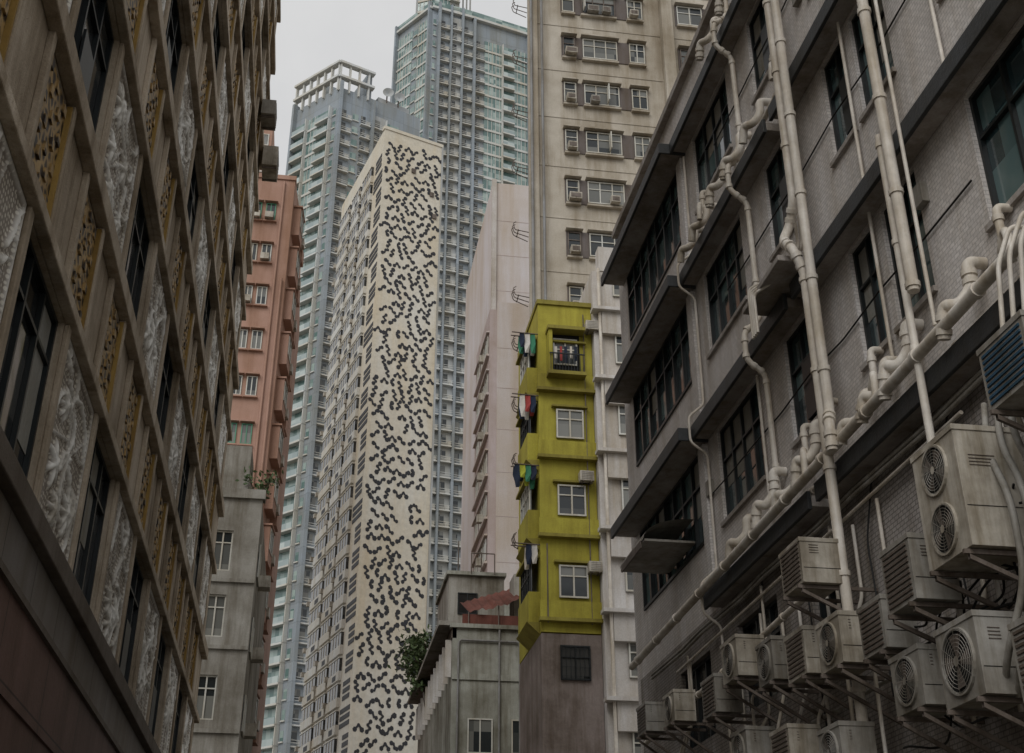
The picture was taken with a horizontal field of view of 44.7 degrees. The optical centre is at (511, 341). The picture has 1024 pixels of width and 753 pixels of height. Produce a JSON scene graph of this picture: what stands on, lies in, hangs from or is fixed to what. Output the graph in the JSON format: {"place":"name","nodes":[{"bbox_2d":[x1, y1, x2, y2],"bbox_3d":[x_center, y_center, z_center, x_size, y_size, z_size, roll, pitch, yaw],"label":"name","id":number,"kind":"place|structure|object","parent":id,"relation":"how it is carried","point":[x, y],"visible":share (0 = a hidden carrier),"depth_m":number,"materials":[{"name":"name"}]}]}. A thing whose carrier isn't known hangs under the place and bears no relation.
{"place":"outdoors","nodes":[
{"label":"outdoors","id":0,"kind":"place"},
{"bbox_2d":[227,173,304,752],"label":"salmon apartment block","id":1,"kind":"structure","parent":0,"point":[262,406],"depth_m":72.98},
{"bbox_2d":[227,202,303,722],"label":"window frames","id":2,"kind":"structure","parent":1,"relation":"in","point":[261,203],"depth_m":72.06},
{"bbox_2d":[259,130,274,172],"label":"distant pink tower","id":3,"kind":"structure","parent":0,"point":[268,137],"depth_m":133.55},
{"bbox_2d":[294,125,443,752],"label":"patterned tower","id":4,"kind":"structure","parent":0,"point":[369,581],"depth_m":155.09,"materials":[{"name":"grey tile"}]},
{"bbox_2d":[270,0,526,174],"label":"sky","id":5,"kind":"structure","parent":0,"point":[311,35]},
{"bbox_2d":[460,179,529,590],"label":"pale pink tower","id":6,"kind":"structure","parent":0,"point":[496,315],"depth_m":85.70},
{"bbox_2d":[474,336,487,571],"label":"window frames","id":7,"kind":"structure","parent":6,"relation":"in","point":[486,343],"depth_m":83.19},
{"label":"ground","id":8,"kind":"structure","parent":0,"visible":0},
{"bbox_2d":[0,488,145,752],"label":"base","id":9,"kind":"object","parent":8,"relation":"on","point":[57,695],"visible":1,"depth_m":12.86,"materials":[{"name":"brown stone"}]},
{"bbox_2d":[191,498,262,752],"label":"walls","id":10,"kind":"structure","parent":8,"relation":"on","point":[241,518],"depth_m":49.33,"materials":[{"name":"grey concrete"}]},
{"bbox_2d":[193,577,254,733],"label":"ledges","id":11,"kind":"object","parent":10,"relation":"attached to","point":[224,647],"visible":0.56,"depth_m":48.86,"materials":[{"name":"grey concrete"}]},
{"bbox_2d":[198,530,261,737],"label":"window frames","id":12,"kind":"structure","parent":10,"relation":"attached to","point":[251,642],"depth_m":49.92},
{"bbox_2d":[196,532,259,737],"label":"glass","id":13,"kind":"object","parent":12,"relation":"in","point":[209,699],"visible":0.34,"depth_m":49.56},
{"bbox_2d":[222,487,265,502],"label":"parapet","id":14,"kind":"structure","parent":10,"relation":"on","point":[241,493],"depth_m":51.88,"materials":[{"name":"grey concrete"}]},
{"bbox_2d":[238,508,266,752],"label":"building","id":15,"kind":"structure","parent":8,"relation":"on","point":[253,669],"depth_m":55.07,"materials":[{"name":"grey concrete"}]},
{"bbox_2d":[222,445,253,488],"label":"roof hut","id":16,"kind":"object","parent":15,"relation":"on","point":[238,459],"visible":0.43,"depth_m":53.12,"materials":[{"name":"grey concrete"}]},
{"bbox_2d":[244,575,270,738],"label":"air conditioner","id":17,"kind":"object","parent":15,"relation":"attached to","point":[250,731],"visible":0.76,"depth_m":52.03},
{"bbox_2d":[235,465,283,503],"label":"rooftop shrub","id":18,"kind":"object","parent":15,"relation":"on","point":[269,480],"visible":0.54,"depth_m":52.71,"materials":[{"name":"green plant"}]},
{"bbox_2d":[261,59,419,752],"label":"green glass tower","id":19,"kind":"structure","parent":8,"relation":"on","point":[335,135],"depth_m":217.33,"materials":[{"name":"glass"}]},
{"bbox_2d":[279,109,379,752],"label":"dark windows","id":20,"kind":"structure","parent":19,"relation":"in","point":[354,129],"depth_m":209.29,"materials":[{"name":"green glass"}]},
{"bbox_2d":[390,0,527,649],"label":"twin crown glass tower","id":21,"kind":"structure","parent":8,"relation":"on","point":[459,79],"depth_m":257.65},
{"bbox_2d":[410,4,479,627],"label":"dark windows","id":22,"kind":"structure","parent":21,"relation":"in","point":[444,391],"depth_m":246.69,"materials":[{"name":"green glass"}]},
{"bbox_2d":[417,628,518,752],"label":"walls","id":23,"kind":"structure","parent":8,"relation":"on","point":[478,698],"depth_m":60.11,"materials":[{"name":"concrete"}]},
{"bbox_2d":[387,624,432,683],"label":"rooftop tree","id":24,"kind":"object","parent":23,"relation":"on","point":[414,653],"visible":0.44,"depth_m":79.59,"materials":[{"name":"green plant"}]},
{"bbox_2d":[408,674,428,706],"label":"creeper plant","id":25,"kind":"object","parent":23,"relation":"attached to","point":[423,684],"visible":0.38,"depth_m":70.73,"materials":[{"name":"green plant"}]},
{"bbox_2d":[408,620,456,703],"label":"eaves","id":26,"kind":"object","parent":23,"relation":"attached to","point":[443,632],"visible":0.68,"depth_m":65.51,"materials":[{"name":"grey concrete"}]},
{"bbox_2d":[415,640,451,739],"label":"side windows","id":27,"kind":"structure","parent":23,"relation":"attached to","point":[438,679],"depth_m":65.67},
{"bbox_2d":[435,570,508,623],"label":"penthouse","id":28,"kind":"object","parent":23,"relation":"on","point":[455,582],"visible":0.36,"depth_m":69.35,"materials":[{"name":"grey concrete"}]},
{"bbox_2d":[449,623,517,630],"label":"parapet","id":29,"kind":"structure","parent":23,"relation":"on","point":[483,626],"depth_m":61.03,"materials":[{"name":"concrete"}]},
{"bbox_2d":[460,589,518,625],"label":"rust awning","id":30,"kind":"object","parent":29,"relation":"on","point":[495,599],"visible":0.8,"depth_m":62.19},
{"bbox_2d":[509,574,518,615],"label":"clutter","id":31,"kind":"object","parent":30,"relation":"on","point":[513,591],"visible":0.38,"depth_m":63.49,"materials":[{"name":"concrete"}]},
{"bbox_2d":[452,673,518,681],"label":"bands","id":32,"kind":"object","parent":23,"relation":"attached to","point":[485,677],"visible":0.36,"depth_m":59.95,"materials":[{"name":"concrete"}]},
{"bbox_2d":[457,592,518,752],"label":"window frames","id":33,"kind":"structure","parent":23,"relation":"attached to","point":[480,719],"depth_m":58.84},
{"bbox_2d":[457,594,518,752],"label":"glass","id":34,"kind":"object","parent":33,"relation":"in","point":[474,735],"visible":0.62,"depth_m":58.79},
{"bbox_2d":[456,629,519,752],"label":"conduits","id":35,"kind":"object","parent":23,"relation":"attached to","point":[499,640],"visible":0.88,"depth_m":59.67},
{"bbox_2d":[511,299,605,752],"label":"yellow tenement","id":36,"kind":"structure","parent":8,"relation":"on","point":[560,623],"depth_m":47.24,"materials":[{"name":"paint"}]},
{"bbox_2d":[520,338,590,680],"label":"window frames","id":37,"kind":"structure","parent":36,"relation":"in","point":[524,427],"depth_m":47.89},
{"bbox_2d":[578,470,593,484],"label":"window air conditioner","id":38,"kind":"object","parent":36,"relation":"attached to","point":[585,476],"depth_m":47.80,"materials":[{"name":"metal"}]},
{"bbox_2d":[584,320,598,334],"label":"window air conditioner","id":39,"kind":"object","parent":36,"relation":"attached to","point":[591,326],"depth_m":50.90,"materials":[{"name":"metal"}]},
{"bbox_2d":[587,561,602,575],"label":"window air conditioner","id":40,"kind":"object","parent":36,"relation":"attached to","point":[594,567],"depth_m":46.13,"materials":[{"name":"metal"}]},
{"bbox_2d":[579,247,640,752],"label":"white tenement","id":41,"kind":"structure","parent":8,"relation":"on","point":[620,683],"depth_m":47.08,"materials":[{"name":"paint"}]},
{"bbox_2d":[612,285,640,752],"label":"window frames","id":42,"kind":"structure","parent":41,"relation":"in","point":[616,343],"depth_m":47.61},
{"bbox_2d":[511,0,708,548],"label":"cream apartment tower","id":43,"kind":"structure","parent":8,"relation":"on","point":[602,75],"depth_m":63.23,"materials":[{"name":"concrete"}]},
{"bbox_2d":[562,0,701,301],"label":"window frames","id":44,"kind":"structure","parent":43,"relation":"in","point":[592,2],"depth_m":63.73,"materials":[{"name":"metal"}]},
{"bbox_2d":[619,286,643,752],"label":"end wall","id":45,"kind":"structure","parent":8,"relation":"on","point":[632,538],"depth_m":30.05,"materials":[{"name":"concrete"}]},
{"bbox_2d":[641,370,1023,752],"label":"walls","id":46,"kind":"structure","parent":8,"relation":"on","point":[896,495],"depth_m":16.57,"materials":[{"name":"concrete"}]},
{"bbox_2d":[636,701,682,752],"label":"air conditioner unit","id":47,"kind":"object","parent":46,"relation":"attached to","point":[650,721],"visible":0.94,"depth_m":24.42,"materials":[{"name":"metal"}]},
{"bbox_2d":[662,689,713,752],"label":"air conditioner unit","id":48,"kind":"object","parent":46,"relation":"attached to","point":[680,710],"visible":1,"depth_m":22.59,"materials":[{"name":"metal"}]},
{"bbox_2d":[700,673,764,741],"bbox_3d":[3.600,6.091,20.196,0.900,1.208,0.724,4,-29,-8],"label":"air conditioner unit","id":49,"kind":"object","parent":46,"relation":"attached to","point":[721,705],"visible":0.73,"depth_m":20.03,"materials":[{"name":"metal"}]},
{"bbox_2d":[730,725,774,752],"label":"air conditioner unit","id":50,"kind":"object","parent":46,"relation":"attached to","point":[750,739],"visible":0.99,"depth_m":18.45,"materials":[{"name":"metal"}]},
{"bbox_2d":[720,634,792,724],"bbox_3d":[3.785,5.269,19.321,0.900,1.228,0.774,4,-29,-8],"label":"air conditioner unit","id":51,"kind":"object","parent":46,"relation":"attached to","point":[739,661],"visible":0.96,"depth_m":19.19,"materials":[{"name":"metal"}]},
{"bbox_2d":[755,635,833,728],"bbox_3d":[4.028,4.904,17.778,0.900,1.208,0.674,4,-29,-8],"label":"air conditioner unit","id":52,"kind":"object","parent":46,"relation":"attached to","point":[771,663],"visible":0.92,"depth_m":17.70,"materials":[{"name":"metal"}]},
{"bbox_2d":[769,723,819,752],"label":"air conditioner unit","id":53,"kind":"object","parent":46,"relation":"attached to","point":[793,738],"visible":1,"depth_m":16.83,"materials":[{"name":"metal"}]},
{"bbox_2d":[621,0,1023,679],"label":"walls","id":54,"kind":"structure","parent":46,"relation":"on","point":[947,164],"depth_m":18.76,"materials":[{"name":"tile"}]},
{"bbox_2d":[612,0,715,238],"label":"parapet","id":55,"kind":"structure","parent":54,"relation":"on","point":[703,25],"depth_m":28.99,"materials":[{"name":"concrete"}]},
{"bbox_2d":[676,158,714,575],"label":"bay piers","id":56,"kind":"structure","parent":54,"relation":"attached to","point":[703,479],"depth_m":25.02,"materials":[{"name":"concrete"}]},
{"bbox_2d":[601,0,1023,609],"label":"ledges","id":57,"kind":"object","parent":54,"relation":"attached to","point":[953,368],"visible":0.93,"depth_m":20.04,"materials":[{"name":"concrete"}]},
{"bbox_2d":[676,0,1023,752],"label":"pipes","id":58,"kind":"object","parent":57,"relation":"attached to","point":[754,290],"visible":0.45,"depth_m":16.75,"materials":[{"name":"plastic"}]},
{"bbox_2d":[650,369,1023,723],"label":"insulated lines","id":59,"kind":"object","parent":58,"relation":"attached to","point":[949,406],"visible":0.7,"depth_m":16.83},
{"bbox_2d":[713,0,1021,748],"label":"cables","id":60,"kind":"object","parent":58,"relation":"attached to","point":[1015,568],"visible":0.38,"depth_m":16.47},
{"bbox_2d":[981,402,1023,703],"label":"flexible conduits","id":61,"kind":"object","parent":58,"relation":"attached to","point":[1010,503],"visible":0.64,"depth_m":11.69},
{"bbox_2d":[705,0,929,496],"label":"junction boxes","id":62,"kind":"object","parent":54,"relation":"attached to","point":[921,195],"visible":0.47,"depth_m":15.84,"materials":[{"name":"plastic"}]},
{"bbox_2d":[629,0,1020,720],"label":"soil pipes","id":63,"kind":"object","parent":54,"relation":"attached to","point":[899,368],"visible":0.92,"depth_m":17.65,"materials":[{"name":"plastic"}]},
{"bbox_2d":[633,0,985,692],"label":"soil pipe collars","id":64,"kind":"object","parent":63,"relation":"attached to","point":[938,317],"visible":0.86,"depth_m":17.03,"materials":[{"name":"plastic"}]},
{"bbox_2d":[694,3,1019,698],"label":"waste pipe collars","id":65,"kind":"object","parent":63,"relation":"attached to","point":[995,216],"visible":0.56,"depth_m":20.90,"materials":[{"name":"plastic"}]},
{"bbox_2d":[627,0,1023,747],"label":"window frames","id":66,"kind":"structure","parent":54,"relation":"attached to","point":[865,242],"depth_m":23.07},
{"bbox_2d":[620,519,694,573],"bbox_3d":[2.928,4.224,25.391,1.070,0.580,2.000,4,-29,-8],"label":"metal hood awning","id":67,"kind":"object","parent":66,"relation":"attached to","point":[659,548],"visible":1,"depth_m":25.15,"materials":[{"name":"metal"}]},
{"bbox_2d":[650,0,914,575],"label":"blinds","id":68,"kind":"object","parent":66,"relation":"attached to","point":[865,275],"visible":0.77,"depth_m":23.05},
{"bbox_2d":[630,7,1023,745],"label":"glass","id":69,"kind":"object","parent":54,"relation":"attached to","point":[1004,157],"visible":0.27,"depth_m":21.80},
{"bbox_2d":[644,0,1017,744],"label":"waste pipes","id":70,"kind":"object","parent":54,"relation":"attached to","point":[922,390],"visible":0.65,"depth_m":17.94,"materials":[{"name":"plastic"}]},
{"bbox_2d":[695,0,1023,527],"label":"sills","id":71,"kind":"structure","parent":54,"relation":"attached to","point":[1013,201],"depth_m":18.80,"materials":[{"name":"concrete"}]},
{"bbox_2d":[783,625,870,720],"bbox_3d":[4.212,4.522,16.666,0.900,1.228,0.724,4,-29,-8],"label":"air conditioner unit","id":72,"kind":"object","parent":46,"relation":"attached to","point":[802,657],"visible":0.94,"depth_m":16.59,"materials":[{"name":"metal"}]},
{"bbox_2d":[778,536,877,621],"bbox_3d":[4.220,3.327,16.535,1.100,1.208,0.774,4,-29,-8],"label":"air conditioner unit","id":73,"kind":"object","parent":46,"relation":"attached to","point":[810,567],"visible":0.96,"depth_m":16.38,"materials":[{"name":"metal"}]},
{"bbox_2d":[816,720,876,752],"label":"air conditioner unit","id":74,"kind":"object","parent":46,"relation":"attached to","point":[840,736],"visible":1,"depth_m":15.21,"materials":[{"name":"metal"}]},
{"bbox_2d":[815,610,901,725],"bbox_3d":[4.381,4.044,15.356,1.000,1.228,0.744,4,-29,-8],"label":"air conditioner unit","id":75,"kind":"object","parent":46,"relation":"attached to","point":[841,656],"visible":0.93,"depth_m":15.25,"materials":[{"name":"metal"}]},
{"bbox_2d":[856,593,919,681],"bbox_3d":[4.584,3.612,14.320,0.950,1.208,0.674,4,-29,-8],"label":"air conditioner unit","id":76,"kind":"object","parent":46,"relation":"attached to","point":[884,639],"visible":0.7,"depth_m":14.24,"materials":[{"name":"metal"}]},
{"bbox_2d":[878,532,1014,643],"bbox_3d":[4.668,2.806,13.245,1.200,1.308,0.724,4,-29,-8],"label":"air conditioner unit","id":77,"kind":"object","parent":46,"relation":"attached to","point":[914,591],"visible":0.73,"depth_m":13.12,"materials":[{"name":"metal"}]},
{"bbox_2d":[888,643,1007,752],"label":"air conditioner unit","id":78,"kind":"object","parent":46,"relation":"attached to","point":[919,695],"visible":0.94,"depth_m":13.17,"materials":[{"name":"metal"}]},
{"bbox_2d":[910,423,1023,610],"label":"air conditioner unit","id":79,"kind":"object","parent":46,"relation":"attached to","point":[966,523],"visible":0.98,"depth_m":12.30,"materials":[{"name":"metal"}]},
{"bbox_2d":[933,609,1023,752],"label":"air conditioner unit","id":80,"kind":"object","parent":46,"relation":"attached to","point":[971,644],"visible":1,"depth_m":11.93,"materials":[{"name":"metal"}]},
{"bbox_2d":[976,309,1023,431],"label":"air conditioner unit","id":81,"kind":"object","parent":46,"relation":"attached to","point":[1000,353],"visible":1,"depth_m":11.43,"materials":[{"name":"metal"}]},
{"bbox_2d":[1007,616,1023,703],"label":"air conditioner unit","id":82,"kind":"object","parent":46,"relation":"attached to","point":[1015,628],"visible":1,"depth_m":11.17,"materials":[{"name":"metal"}]},
{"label":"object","id":83,"kind":"object","parent":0,"visible":0},
{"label":"end walls","id":84,"kind":"object","parent":83,"relation":"on","visible":0},
{"bbox_2d":[0,0,276,752],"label":"walls","id":85,"kind":"structure","parent":84,"relation":"attached to","point":[24,68],"depth_m":16.31,"materials":[{"name":"beige concrete"}]},
{"bbox_2d":[0,122,26,321],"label":"relief panel","id":86,"kind":"object","parent":85,"relation":"attached to","point":[13,204],"visible":1,"depth_m":10.46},
{"bbox_2d":[39,339,93,561],"bbox_3d":[-4.781,1.231,13.422,0.089,1.940,1.985,4,-29,-8],"label":"relief panel","id":87,"kind":"object","parent":85,"relation":"attached to","point":[62,479],"visible":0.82,"depth_m":13.43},
{"bbox_2d":[98,492,133,657],"bbox_3d":[-5.467,3.276,17.223,0.090,1.940,1.985,4,-29,-8],"label":"relief panel","id":88,"kind":"object","parent":85,"relation":"attached to","point":[115,584],"visible":0.81,"depth_m":17.32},
{"bbox_2d":[103,60,139,253],"bbox_3d":[-4.781,-2.115,15.222,0.089,1.940,1.985,4,-29,-8],"label":"relief panel","id":89,"kind":"object","parent":85,"relation":"attached to","point":[121,160],"visible":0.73,"depth_m":15.29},
{"bbox_2d":[0,0,247,752],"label":"glass","id":90,"kind":"object","parent":85,"relation":"attached to","point":[15,380],"visible":0.12,"depth_m":13.81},
{"bbox_2d":[0,0,262,752],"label":"window frames","id":91,"kind":"structure","parent":85,"relation":"attached to","point":[86,52],"depth_m":15.89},
{"bbox_2d":[17,16,215,549],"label":"windows","id":92,"kind":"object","parent":91,"relation":"attached to","point":[31,398],"visible":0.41,"depth_m":12.34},
{"bbox_2d":[0,0,271,689],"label":"gilded panels","id":93,"kind":"object","parent":85,"relation":"attached to","point":[55,116],"visible":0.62,"depth_m":17.20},
{"bbox_2d":[0,0,277,752],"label":"fins","id":94,"kind":"object","parent":85,"relation":"attached to","point":[30,135],"visible":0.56,"depth_m":18.36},
{"bbox_2d":[0,0,280,752],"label":"ledges","id":95,"kind":"object","parent":85,"relation":"attached to","point":[18,492],"visible":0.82,"depth_m":17.86,"materials":[{"name":"concrete"}]},
{"bbox_2d":[261,99,276,130],"bbox_3d":[-7.038,-6.527,36.045,0.412,0.550,0.800,4,-29,-8],"label":"window air conditioner","id":96,"kind":"object","parent":95,"relation":"attached to","point":[268,114],"depth_m":35.79,"materials":[{"name":"metal"}]},
{"bbox_2d":[261,145,278,181],"bbox_3d":[-7.366,-5.384,37.958,0.462,0.750,0.900,4,-29,-8],"label":"window air conditioner","id":97,"kind":"object","parent":95,"relation":"attached to","point":[270,163],"depth_m":37.65,"materials":[{"name":"metal"}]},
{"bbox_2d":[135,588,159,720],"bbox_3d":[-6.153,5.321,21.023,0.090,1.940,1.985,4,-29,-8],"label":"relief panel","id":98,"kind":"object","parent":85,"relation":"attached to","point":[149,648],"visible":0.74,"depth_m":21.19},
{"bbox_2d":[142,257,166,399],"bbox_3d":[-5.467,-0.071,19.023,0.089,1.940,1.985,4,-29,-8],"label":"relief panel","id":99,"kind":"object","parent":85,"relation":"attached to","point":[154,331],"visible":0.62,"depth_m":19.11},
{"bbox_2d":[160,655,177,752],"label":"relief panel","id":100,"kind":"object","parent":85,"relation":"attached to","point":[169,711],"visible":0.77,"depth_m":24.95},
{"bbox_2d":[168,384,185,499],"bbox_3d":[-6.154,1.974,22.824,0.086,1.940,1.985,4,-29,-8],"label":"relief panel","id":101,"kind":"object","parent":85,"relation":"attached to","point":[177,441],"visible":0.62,"depth_m":22.97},
{"bbox_2d":[177,63,194,190],"bbox_3d":[-5.467,-3.417,20.823,0.090,1.940,1.985,4,-29,-8],"label":"relief panel","id":102,"kind":"object","parent":85,"relation":"attached to","point":[186,126],"visible":0.6,"depth_m":21.03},
{"bbox_2d":[181,702,191,752],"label":"relief panel","id":103,"kind":"object","parent":85,"relation":"attached to","point":[186,735],"visible":0.76,"depth_m":28.86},
{"bbox_2d":[186,477,199,568],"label":"relief panel","id":104,"kind":"object","parent":85,"relation":"attached to","point":[192,526],"visible":0.63,"depth_m":26.73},
{"bbox_2d":[195,213,208,313],"bbox_3d":[-6.153,-1.372,24.624,0.089,1.940,1.985,4,-29,-8],"label":"relief panel","id":105,"kind":"object","parent":85,"relation":"attached to","point":[201,265],"visible":0.54,"depth_m":24.78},
{"bbox_2d":[199,546,209,622],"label":"relief panel","id":106,"kind":"object","parent":85,"relation":"attached to","point":[204,589],"visible":0.69,"depth_m":30.66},
{"bbox_2d":[208,322,218,401],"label":"relief panel","id":107,"kind":"object","parent":85,"relation":"attached to","point":[212,371],"visible":0.59,"depth_m":28.60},
{"bbox_2d":[218,406,226,473],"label":"relief panel","id":108,"kind":"object","parent":85,"relation":"attached to","point":[223,432],"visible":0.54,"depth_m":32.38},
{"bbox_2d":[219,63,227,155],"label":"relief panel","id":109,"kind":"object","parent":85,"relation":"attached to","point":[223,108],"visible":0.51,"depth_m":26.59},
{"bbox_2d":[228,186,235,263],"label":"relief panel","id":110,"kind":"object","parent":85,"relation":"attached to","point":[231,221],"visible":0.51,"depth_m":30.51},
{"bbox_2d":[234,281,240,341],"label":"relief panel","id":111,"kind":"object","parent":85,"relation":"attached to","point":[237,310],"visible":0.55,"depth_m":34.37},
{"bbox_2d":[245,63,250,132],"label":"relief panel","id":112,"kind":"object","parent":85,"relation":"attached to","point":[247,98],"visible":0.41,"depth_m":32.30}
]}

